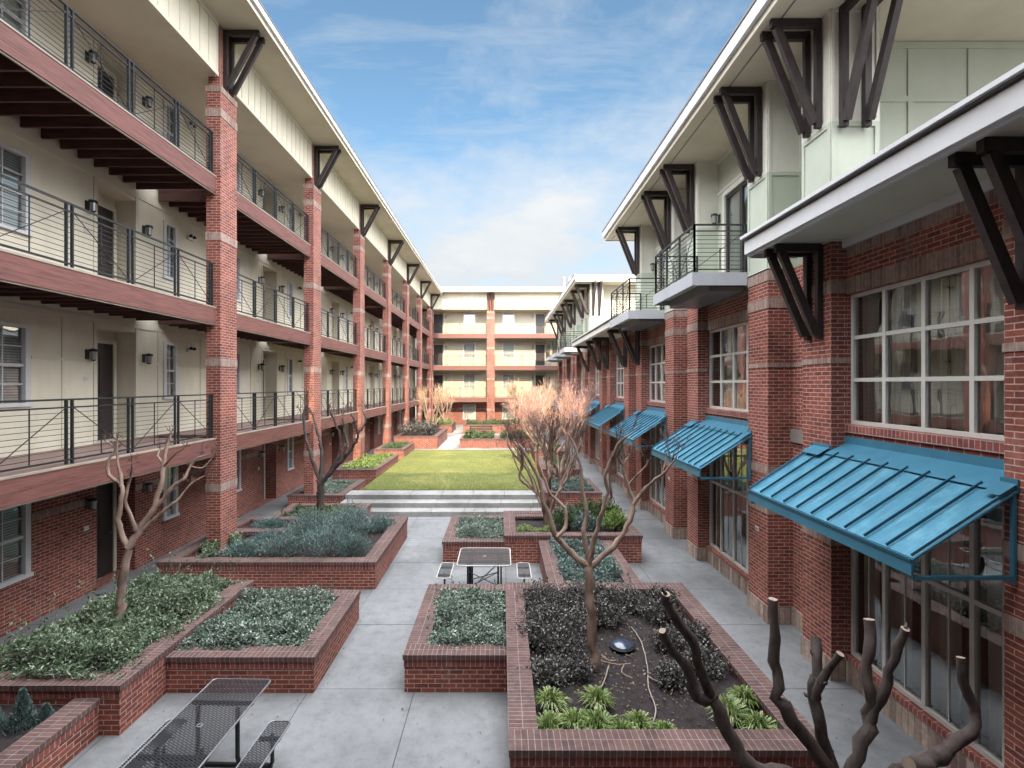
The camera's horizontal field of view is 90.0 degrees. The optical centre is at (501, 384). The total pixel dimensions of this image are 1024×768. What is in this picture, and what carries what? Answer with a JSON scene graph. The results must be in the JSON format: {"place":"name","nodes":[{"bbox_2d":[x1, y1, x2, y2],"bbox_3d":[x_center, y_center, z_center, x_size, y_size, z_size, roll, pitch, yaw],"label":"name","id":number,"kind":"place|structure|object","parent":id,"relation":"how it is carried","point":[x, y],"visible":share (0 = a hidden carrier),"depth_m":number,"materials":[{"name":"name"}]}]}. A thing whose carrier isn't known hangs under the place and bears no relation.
{"place":"outdoors","nodes":[
{"label":"outdoors","id":0,"kind":"place"},
{"bbox_2d":[0,428,945,767],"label":"paving","id":1,"kind":"structure","parent":0,"point":[348,712],"depth_m":7.49,"materials":[{"name":"concrete"}]},
{"bbox_2d":[0,698,100,767],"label":"brick planter","id":2,"kind":"object","parent":1,"relation":"on","point":[61,736],"visible":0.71,"depth_m":6.15,"materials":[{"name":"brick"}]},
{"bbox_2d":[2,687,39,736],"bbox_3d":[-5.884,3.980,6.287,0.378,0.521,0.362,0,0,33],"label":"conifer","id":3,"kind":"object","parent":2,"relation":"in","point":[22,715],"visible":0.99,"depth_m":6.24,"materials":[{"name":"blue plant"}]},
{"bbox_2d":[0,580,253,735],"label":"brick planter","id":4,"kind":"object","parent":1,"relation":"on","point":[130,697],"visible":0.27,"depth_m":6.97,"materials":[{"name":"brick"}]},
{"bbox_2d":[0,548,246,680],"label":"ground cover","id":5,"kind":"object","parent":4,"relation":"in","point":[166,586],"visible":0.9,"depth_m":7.91,"materials":[{"name":"green plant"}]},
{"bbox_2d":[94,424,222,628],"bbox_3d":[-5.743,2.408,8.410,2.030,3.472,0.988,0,0,0],"label":"bare tree","id":6,"kind":"object","parent":4,"relation":"in","point":[145,523],"visible":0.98,"depth_m":8.36,"materials":[{"name":"brown plant"}]},
{"bbox_2d":[117,678,290,767],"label":"picnic table","id":7,"kind":"object","parent":1,"relation":"on","point":[162,738],"visible":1,"depth_m":5.88,"materials":[{"name":"grey metal"}]},
{"bbox_2d":[0,0,442,637],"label":"apartment building","id":8,"kind":"structure","parent":1,"relation":"on","point":[206,240],"depth_m":12.74,"materials":[{"name":"brick"}]},
{"bbox_2d":[0,0,30,37],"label":"window","id":9,"kind":"structure","parent":8,"relation":"in","point":[7,2],"depth_m":9.72,"materials":[{"name":"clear glass"}]},
{"bbox_2d":[0,503,33,588],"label":"window","id":10,"kind":"structure","parent":8,"relation":"in","point":[15,522],"depth_m":9.68,"materials":[{"name":"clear glass"}]},
{"bbox_2d":[0,321,33,407],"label":"window","id":11,"kind":"structure","parent":8,"relation":"in","point":[15,343],"depth_m":9.68,"materials":[{"name":"clear glass"}]},
{"bbox_2d":[0,141,33,237],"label":"window","id":12,"kind":"structure","parent":8,"relation":"in","point":[17,168],"depth_m":9.66,"materials":[{"name":"white glass"}]},
{"bbox_2d":[97,482,116,578],"bbox_3d":[-9.531,3.395,12.075,0.119,2.390,1.130,0,0,0],"label":"door","id":13,"kind":"structure","parent":8,"relation":"in","point":[106,493],"depth_m":12.34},
{"bbox_2d":[98,339,116,439],"bbox_3d":[-9.550,0.125,12.075,0.080,2.390,1.130,0,0,0],"label":"door","id":14,"kind":"structure","parent":8,"relation":"in","point":[107,349],"depth_m":12.37,"materials":[{"name":"wood"}]},
{"bbox_2d":[98,201,116,279],"bbox_3d":[-9.531,-3.135,12.075,0.119,2.390,1.130,0,0,0],"label":"door","id":15,"kind":"structure","parent":8,"relation":"in","point":[104,210],"depth_m":12.37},
{"bbox_2d":[98,63,116,100],"bbox_3d":[-9.550,-6.395,12.075,0.080,2.390,1.130,0,0,0],"label":"door","id":16,"kind":"structure","parent":8,"relation":"in","point":[99,68],"depth_m":12.38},
{"bbox_2d":[163,99,176,144],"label":"window","id":17,"kind":"structure","parent":8,"relation":"in","point":[166,105],"depth_m":14.11,"materials":[{"name":"grey glass"}]},
{"bbox_2d":[162,342,178,398],"bbox_3d":[-9.133,-0.375,14.050,0.175,1.550,0.660,0,0,0],"label":"window","id":18,"kind":"structure","parent":8,"relation":"in","point":[170,350],"depth_m":14.16,"materials":[{"name":"grey glass"}]},
{"bbox_2d":[162,220,178,281],"bbox_3d":[-9.133,-3.635,14.050,0.175,1.550,0.660,0,0,0],"label":"window","id":19,"kind":"structure","parent":8,"relation":"in","point":[170,236],"depth_m":14.11,"materials":[{"name":"clear glass"}]},
{"bbox_2d":[162,466,179,520],"bbox_3d":[-9.133,2.895,14.050,0.175,1.550,0.660,0,0,0],"label":"window","id":20,"kind":"structure","parent":8,"relation":"in","point":[171,474],"depth_m":14.24,"materials":[{"name":"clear glass"}]},
{"bbox_2d":[166,590,360,692],"bbox_3d":[-3.886,4.325,8.835,2.223,0.550,2.480,0,0,0],"label":"brick planter","id":21,"kind":"object","parent":1,"relation":"on","point":[292,669],"visible":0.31,"depth_m":7.62,"materials":[{"name":"brick"}]},
{"bbox_2d":[175,581,338,650],"bbox_3d":[-4.031,3.917,8.859,2.200,0.480,2.219,0,0,0],"label":"ground cover","id":22,"kind":"object","parent":21,"relation":"on","point":[237,622],"visible":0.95,"depth_m":8.60,"materials":[{"name":"green plant"}]},
{"bbox_2d":[156,516,407,588],"bbox_3d":[-5.280,4.290,13.440,4.930,0.621,3.970,0,0,0],"label":"brick planter","id":23,"kind":"object","parent":1,"relation":"on","point":[367,570],"visible":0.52,"depth_m":11.48,"materials":[{"name":"brick"}]},
{"bbox_2d":[214,537,267,556],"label":"juniper shrub","id":24,"kind":"object","parent":23,"relation":"in","point":[244,549],"visible":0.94,"depth_m":12.12,"materials":[{"name":"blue plant"}]},
{"bbox_2d":[251,514,291,528],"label":"juniper shrub","id":25,"kind":"object","parent":23,"relation":"in","point":[272,523],"visible":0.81,"depth_m":14.52,"materials":[{"name":"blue plant"}]},
{"bbox_2d":[252,524,312,558],"bbox_3d":[-5.194,3.780,12.208,1.408,0.858,1.447,0,0,28],"label":"juniper shrub","id":26,"kind":"object","parent":23,"relation":"on","point":[289,545],"visible":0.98,"depth_m":12.11,"materials":[{"name":"green plant"}]},
{"bbox_2d":[276,511,334,545],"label":"juniper shrub","id":27,"kind":"object","parent":23,"relation":"on","point":[309,525],"visible":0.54,"depth_m":13.20,"materials":[{"name":"green plant"}]},
{"bbox_2d":[286,505,333,529],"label":"juniper shrub","id":28,"kind":"object","parent":23,"relation":"on","point":[308,514],"visible":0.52,"depth_m":14.35,"materials":[{"name":"green plant"}]},
{"bbox_2d":[290,519,362,556],"bbox_3d":[-4.081,3.680,12.155,1.558,1.053,1.688,0,0,-40],"label":"juniper shrub","id":29,"kind":"object","parent":23,"relation":"on","point":[332,537],"visible":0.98,"depth_m":12.12,"materials":[{"name":"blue plant"}]},
{"bbox_2d":[318,506,380,536],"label":"juniper shrub","id":30,"kind":"object","parent":23,"relation":"on","point":[354,526],"visible":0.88,"depth_m":13.38,"materials":[{"name":"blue plant"}]},
{"bbox_2d":[327,499,373,530],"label":"juniper shrub","id":31,"kind":"object","parent":23,"relation":"on","point":[361,511],"visible":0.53,"depth_m":14.52,"materials":[{"name":"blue plant"}]},
{"bbox_2d":[330,530,375,556],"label":"juniper shrub","id":32,"kind":"object","parent":23,"relation":"on","point":[359,543],"visible":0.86,"depth_m":12.23,"materials":[{"name":"green plant"}]},
{"bbox_2d":[362,512,396,531],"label":"juniper shrub","id":33,"kind":"object","parent":23,"relation":"in","point":[382,523],"visible":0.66,"depth_m":14.51,"materials":[{"name":"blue plant"}]},
{"bbox_2d":[271,503,371,515],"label":"brick planter","id":34,"kind":"object","parent":1,"relation":"on","point":[289,509],"visible":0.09,"depth_m":16.90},
{"bbox_2d":[279,497,358,515],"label":"ground cover","id":35,"kind":"object","parent":34,"relation":"on","point":[315,508],"visible":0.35,"depth_m":16.37,"materials":[{"name":"green plant"}]},
{"bbox_2d":[294,386,368,515],"bbox_3d":[-5.435,2.100,16.004,2.912,4.261,0.877,0,0,27],"label":"bare tree","id":36,"kind":"object","parent":34,"relation":"in","point":[321,480],"visible":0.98,"depth_m":15.89,"materials":[{"name":"brown plant"}]},
{"bbox_2d":[287,479,365,505],"bbox_3d":[-6.885,4.345,20.450,2.080,0.510,3.150,0,0,0],"label":"brick planter","id":37,"kind":"object","parent":1,"relation":"on","point":[298,496],"visible":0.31,"depth_m":18.90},
{"bbox_2d":[303,474,356,493],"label":"ground cover","id":38,"kind":"object","parent":37,"relation":"on","point":[332,486],"visible":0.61,"depth_m":20.43,"materials":[{"name":"green plant"}]},
{"bbox_2d":[332,454,398,484],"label":"brick planter","id":39,"kind":"object","parent":1,"relation":"on","point":[369,474],"visible":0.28,"depth_m":22.50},
{"bbox_2d":[341,452,394,468],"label":"ground cover","id":40,"kind":"object","parent":39,"relation":"on","point":[369,461],"visible":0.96,"depth_m":24.36,"materials":[{"name":"green plant"}]},
{"bbox_2d":[374,443,413,460],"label":"brick planter","id":41,"kind":"object","parent":1,"relation":"on","point":[406,450],"visible":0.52,"depth_m":28.90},
{"bbox_2d":[394,428,447,448],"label":"brick planter","id":42,"kind":"object","parent":1,"relation":"on","point":[436,440],"visible":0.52,"depth_m":32.60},
{"bbox_2d":[416,384,450,433],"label":"bare tree","id":43,"kind":"object","parent":42,"relation":"in","point":[423,401],"visible":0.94,"depth_m":35.29,"materials":[{"name":"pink plant"}]},
{"bbox_2d":[341,490,541,516],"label":"concrete steps","id":44,"kind":"structure","parent":1,"relation":"on","point":[429,503],"depth_m":18.64,"materials":[{"name":"concrete"}]},
{"bbox_2d":[403,584,506,691],"bbox_3d":[-0.689,4.315,8.970,1.573,0.570,2.710,0,0,0],"label":"brick planter","id":45,"kind":"object","parent":1,"relation":"on","point":[450,668],"visible":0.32,"depth_m":7.64,"materials":[{"name":"brick"}]},
{"bbox_2d":[425,575,506,648],"bbox_3d":[-0.556,3.918,8.980,1.525,0.437,2.480,0,0,0],"label":"ground cover","id":46,"kind":"object","parent":45,"relation":"in","point":[447,604],"visible":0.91,"depth_m":8.73,"materials":[{"name":"green plant"}]},
{"bbox_2d":[442,515,504,561],"bbox_3d":[-0.734,4.335,14.575,1.623,0.530,2.700,0,0,0],"label":"brick planter","id":47,"kind":"object","parent":1,"relation":"on","point":[452,544],"visible":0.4,"depth_m":13.25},
{"bbox_2d":[454,511,503,539],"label":"ground cover","id":48,"kind":"object","parent":47,"relation":"on","point":[463,527],"visible":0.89,"depth_m":14.27,"materials":[{"name":"green plant"}]},
{"bbox_2d":[436,548,531,583],"bbox_3d":[-0.380,4.216,11.440,2.066,0.768,1.198,0,0,0],"label":"picnic table","id":49,"kind":"object","parent":1,"relation":"on","point":[469,563],"visible":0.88,"depth_m":11.30,"materials":[{"name":"grey metal"}]},
{"bbox_2d":[413,277,570,427],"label":"apartment building","id":50,"kind":"structure","parent":1,"relation":"on","point":[487,342],"depth_m":54.20,"materials":[{"name":"paint"}]},
{"bbox_2d":[530,443,564,464],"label":"brick planter","id":51,"kind":"object","parent":1,"relation":"on","point":[533,452],"visible":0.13,"depth_m":27.62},
{"bbox_2d":[501,377,565,446],"bbox_3d":[1.994,1.655,29.490,3.496,4.258,4.348,0,0,32],"label":"bare tree","id":52,"kind":"object","parent":51,"relation":"on","point":[513,389],"visible":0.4,"depth_m":29.22,"materials":[{"name":"beige plant"}]},
{"bbox_2d":[536,456,582,477],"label":"brick planter","id":53,"kind":"object","parent":1,"relation":"on","point":[543,466],"visible":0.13,"depth_m":22.40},
{"bbox_2d":[503,378,599,457],"bbox_3d":[2.296,1.717,23.972,3.998,4.377,4.591,0,0,-36],"label":"bare tree","id":54,"kind":"object","parent":53,"relation":"in","point":[569,394],"visible":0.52,"depth_m":23.95,"materials":[{"name":"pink plant"}]},
{"bbox_2d":[540,478,602,510],"bbox_3d":[2.525,4.190,19.250,2.000,0.820,2.750,0,0,0],"label":"brick planter","id":55,"kind":"object","parent":1,"relation":"on","point":[571,497],"visible":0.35,"depth_m":17.90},
{"bbox_2d":[512,382,597,482],"bbox_3d":[1.970,1.910,19.387,3.394,4.158,3.416,0,0,0],"label":"bare tree","id":56,"kind":"object","parent":55,"relation":"in","point":[560,471],"visible":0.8,"depth_m":19.20,"materials":[{"name":"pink plant"}]},
{"bbox_2d":[551,471,594,491],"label":"ground cover","id":57,"kind":"object","parent":55,"relation":"on","point":[574,484],"visible":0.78,"depth_m":18.69,"materials":[{"name":"green plant"}]},
{"bbox_2d":[503,511,642,562],"bbox_3d":[1.840,4.239,14.430,3.570,0.721,2.590,0,0,0],"label":"brick planter","id":58,"kind":"object","parent":1,"relation":"on","point":[523,545],"visible":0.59,"depth_m":13.16,"materials":[{"name":"brick"}]},
{"bbox_2d":[487,402,591,524],"bbox_3d":[1.058,2.215,14.561,2.952,3.717,2.907,0,0,18],"label":"bare tree","id":59,"kind":"object","parent":58,"relation":"in","point":[549,453],"visible":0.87,"depth_m":14.40,"materials":[{"name":"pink plant"}]},
{"bbox_2d":[551,504,579,531],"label":"leafy shrub","id":60,"kind":"object","parent":58,"relation":"in","point":[558,516],"visible":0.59,"depth_m":13.96,"materials":[{"name":"green plant"}]},
{"bbox_2d":[568,509,603,531],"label":"leafy shrub","id":61,"kind":"object","parent":58,"relation":"in","point":[591,525],"visible":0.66,"depth_m":13.72,"materials":[{"name":"green plant"}]},
{"bbox_2d":[596,505,627,531],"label":"leafy shrub","id":62,"kind":"object","parent":58,"relation":"in","point":[614,518],"visible":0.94,"depth_m":13.78,"materials":[{"name":"green plant"}]},
{"bbox_2d":[538,540,640,581],"bbox_3d":[1.885,4.300,11.570,1.880,0.600,3.120,0,0,0],"label":"brick planter","id":63,"kind":"object","parent":1,"relation":"on","point":[547,562],"visible":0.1,"depth_m":11.49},
{"bbox_2d":[546,530,630,581],"bbox_3d":[1.919,3.914,11.560,1.690,0.509,3.207,0,0,0],"label":"ground cover","id":64,"kind":"object","parent":63,"relation":"in","point":[607,561],"visible":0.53,"depth_m":11.23,"materials":[{"name":"green plant"}]},
{"bbox_2d":[505,582,833,767],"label":"brick planter","id":65,"kind":"object","parent":1,"relation":"on","point":[532,745],"visible":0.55,"depth_m":6.34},
{"bbox_2d":[511,613,552,648],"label":"dark shrub","id":66,"kind":"object","parent":65,"relation":"in","point":[533,628],"visible":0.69,"depth_m":7.99,"materials":[{"name":"purple plant"}]},
{"bbox_2d":[514,596,568,631],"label":"dark shrub","id":67,"kind":"object","parent":65,"relation":"in","point":[538,613],"visible":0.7,"depth_m":8.50,"materials":[{"name":"purple plant"}]},
{"bbox_2d":[515,577,568,610],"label":"dark shrub","id":68,"kind":"object","parent":65,"relation":"in","point":[538,593],"visible":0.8,"depth_m":9.33,"materials":[{"name":"purple plant"}]},
{"bbox_2d":[517,651,573,689],"bbox_3d":[0.647,3.923,7.007,0.748,0.379,0.768,0,0,-38],"label":"dark shrub","id":69,"kind":"object","parent":65,"relation":"in","point":[544,671],"visible":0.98,"depth_m":6.96,"materials":[{"name":"grey plant"}]},
{"bbox_2d":[535,685,571,713],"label":"grass tuft","id":70,"kind":"object","parent":65,"relation":"in","point":[550,697],"visible":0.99,"depth_m":6.40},
{"bbox_2d":[536,709,570,728],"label":"grass tuft","id":71,"kind":"object","parent":65,"relation":"in","point":[550,722],"visible":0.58,"depth_m":5.94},
{"bbox_2d":[532,618,587,658],"bbox_3d":[0.917,3.843,7.766,0.924,0.533,0.963,0,0,31],"label":"dark shrub","id":72,"kind":"object","parent":65,"relation":"in","point":[560,642],"visible":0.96,"depth_m":7.68,"materials":[{"name":"black plant"}]},
{"bbox_2d":[541,588,584,615],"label":"dark shrub","id":73,"kind":"object","parent":65,"relation":"in","point":[565,601],"visible":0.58,"depth_m":8.97,"materials":[{"name":"grey plant"}]},
{"bbox_2d":[540,608,586,644],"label":"dark shrub","id":74,"kind":"object","parent":65,"relation":"in","point":[577,625],"visible":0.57,"depth_m":8.14,"materials":[{"name":"grey plant"}]},
{"bbox_2d":[557,707,590,728],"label":"grass tuft","id":75,"kind":"object","parent":65,"relation":"in","point":[572,714],"visible":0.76,"depth_m":6.01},
{"bbox_2d":[554,649,598,687],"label":"dark shrub","id":76,"kind":"object","parent":65,"relation":"in","point":[576,666],"visible":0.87,"depth_m":7.10,"materials":[{"name":"grey plant"}]},
{"bbox_2d":[555,575,611,606],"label":"dark shrub","id":77,"kind":"object","parent":65,"relation":"in","point":[574,589],"visible":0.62,"depth_m":9.38,"materials":[{"name":"grey plant"}]},
{"bbox_2d":[563,601,603,632],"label":"dark shrub","id":78,"kind":"object","parent":65,"relation":"in","point":[582,613],"visible":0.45,"depth_m":8.51,"materials":[{"name":"grey plant"}]},
{"bbox_2d":[573,705,621,728],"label":"grass tuft","id":79,"kind":"object","parent":65,"relation":"in","point":[596,720],"visible":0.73,"depth_m":5.97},
{"bbox_2d":[577,684,617,711],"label":"grass tuft","id":80,"kind":"object","parent":65,"relation":"in","point":[596,694],"visible":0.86,"depth_m":6.42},
{"bbox_2d":[509,409,695,671],"bbox_3d":[1.393,2.217,7.259,2.662,3.813,0.967,0,0,8],"label":"bare tree","id":81,"kind":"object","parent":65,"relation":"on","point":[588,564],"visible":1,"depth_m":7.32,"materials":[{"name":"brown plant"}]},
{"bbox_2d":[583,593,629,629],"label":"dark shrub","id":82,"kind":"object","parent":65,"relation":"in","point":[611,613],"visible":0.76,"depth_m":8.65,"materials":[{"name":"grey plant"}]},
{"bbox_2d":[593,576,621,604],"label":"dark shrub","id":83,"kind":"object","parent":65,"relation":"in","point":[604,588],"visible":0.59,"depth_m":9.43,"materials":[{"name":"grey plant"}]},
{"bbox_2d":[609,638,634,652],"bbox_3d":[1.870,4.030,7.950,0.406,0.100,0.406,0,0,0],"label":"dome light","id":84,"kind":"object","parent":65,"relation":"in","point":[621,645],"visible":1,"depth_m":7.86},
{"bbox_2d":[602,583,656,616],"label":"dark shrub","id":85,"kind":"object","parent":65,"relation":"in","point":[632,597],"visible":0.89,"depth_m":9.21,"materials":[{"name":"grey plant"}]},
{"bbox_2d":[526,605,749,728],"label":"leaf litter","id":86,"kind":"object","parent":65,"relation":"on","point":[600,681],"visible":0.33,"depth_m":7.01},
{"bbox_2d":[620,708,655,728],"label":"grass tuft","id":87,"kind":"object","parent":65,"relation":"in","point":[638,719],"visible":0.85,"depth_m":6.03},
{"bbox_2d":[635,595,688,627],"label":"dark shrub","id":88,"kind":"object","parent":65,"relation":"in","point":[656,611],"visible":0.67,"depth_m":8.74,"materials":[{"name":"grey plant"}]},
{"bbox_2d":[643,582,681,606],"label":"dark shrub","id":89,"kind":"object","parent":65,"relation":"in","point":[653,593],"visible":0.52,"depth_m":9.43,"materials":[{"name":"grey plant"}]},
{"bbox_2d":[648,623,687,653],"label":"dark shrub","id":90,"kind":"object","parent":65,"relation":"in","point":[676,639],"visible":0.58,"depth_m":7.84,"materials":[{"name":"grey plant"}]},
{"bbox_2d":[647,655,697,693],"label":"dark shrub","id":91,"kind":"object","parent":65,"relation":"in","point":[672,675],"visible":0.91,"depth_m":6.93,"materials":[{"name":"grey plant"}]},
{"bbox_2d":[668,618,712,644],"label":"dark shrub","id":92,"kind":"object","parent":65,"relation":"in","point":[697,631],"visible":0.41,"depth_m":7.99,"materials":[{"name":"grey plant"}]},
{"bbox_2d":[665,638,737,682],"bbox_3d":[2.849,3.898,7.287,0.945,0.422,0.883,0,0,-3],"label":"dark shrub","id":93,"kind":"object","parent":65,"relation":"in","point":[710,660],"visible":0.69,"depth_m":7.22,"materials":[{"name":"grey plant"}]},
{"bbox_2d":[701,693,751,727],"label":"grass tuft","id":94,"kind":"object","parent":65,"relation":"in","point":[732,708],"visible":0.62,"depth_m":6.14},
{"bbox_2d":[726,684,760,708],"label":"grass tuft","id":95,"kind":"object","parent":65,"relation":"in","point":[744,695],"visible":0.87,"depth_m":6.48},
{"bbox_2d":[734,709,778,728],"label":"grass tuft","id":96,"kind":"object","parent":65,"relation":"in","point":[757,721],"visible":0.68,"depth_m":5.94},
{"bbox_2d":[545,0,1023,767],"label":"apartment building","id":97,"kind":"structure","parent":1,"relation":"on","point":[807,320],"depth_m":7.95,"materials":[{"name":"brick"}]},
{"bbox_2d":[650,343,664,402],"bbox_3d":[5.460,-0.390,17.380,0.080,2.000,2.716,0,0,0],"label":"window","id":98,"kind":"structure","parent":97,"relation":"in","point":[657,352],"depth_m":17.92,"materials":[{"name":"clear glass"}]},
{"bbox_2d":[650,423,664,509],"bbox_3d":[5.460,2.740,17.380,0.080,2.880,2.716,0,0,0],"label":"window","id":99,"kind":"structure","parent":97,"relation":"in","point":[657,489],"depth_m":17.92,"materials":[{"name":"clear glass"}]},
{"bbox_2d":[710,321,747,411],"bbox_3d":[5.525,-0.390,11.980,0.210,2.000,2.716,0,0,0],"label":"window","id":100,"kind":"structure","parent":97,"relation":"in","point":[737,334],"depth_m":12.05,"materials":[{"name":"clear glass"}]},
{"bbox_2d":[710,443,747,573],"bbox_3d":[5.526,2.740,11.980,0.211,2.880,2.716,0,0,0],"label":"window","id":101,"kind":"structure","parent":97,"relation":"in","point":[722,488],"depth_m":12.34,"materials":[{"name":"clear glass"}]},
{"bbox_2d":[726,179,747,273],"bbox_3d":[5.705,-3.525,12.100,0.090,2.450,1.600,0,0,0],"label":"balcony door","id":102,"kind":"structure","parent":97,"relation":"in","point":[736,200],"depth_m":12.49,"materials":[{"name":"grey glass"}]},
{"bbox_2d":[851,260,1003,440],"bbox_3d":[5.526,-0.390,6.580,0.211,2.000,2.716,0,0,0],"label":"window","id":103,"kind":"structure","parent":97,"relation":"in","point":[932,327],"depth_m":6.55,"materials":[{"name":"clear glass"}]},
{"bbox_2d":[851,505,1003,767],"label":"window","id":104,"kind":"structure","parent":97,"relation":"in","point":[941,601],"depth_m":6.39,"materials":[{"name":"clear glass"}]},
{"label":"brick planter","id":105,"kind":"object","parent":1,"relation":"on","visible":0},
{"bbox_2d":[659,587,981,767],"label":"pruned tree","id":106,"kind":"object","parent":105,"relation":"in","point":[820,751],"visible":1,"depth_m":4.32,"materials":[{"name":"brown plant"}]},
{"bbox_2d":[413,425,540,490],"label":"terrace","id":107,"kind":"structure","parent":0,"point":[452,442],"depth_m":34.93,"materials":[{"name":"concrete"}]},
{"bbox_2d":[360,449,541,489],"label":"lawn","id":108,"kind":"structure","parent":107,"relation":"on","point":[426,463],"depth_m":24.04,"materials":[{"name":"green plant"}]},
{"bbox_2d":[459,435,496,447],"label":"brick planter","id":109,"kind":"object","parent":107,"relation":"on","point":[473,443],"visible":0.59,"depth_m":33.00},
{"bbox_2d":[260,0,752,386],"label":"sky","id":110,"kind":"structure","parent":0,"point":[503,138],"materials":[{"name":"blue"}]},
{"bbox_2d":[73,519,1001,767],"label":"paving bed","id":111,"kind":"object","parent":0,"point":[917,692],"depth_m":7.20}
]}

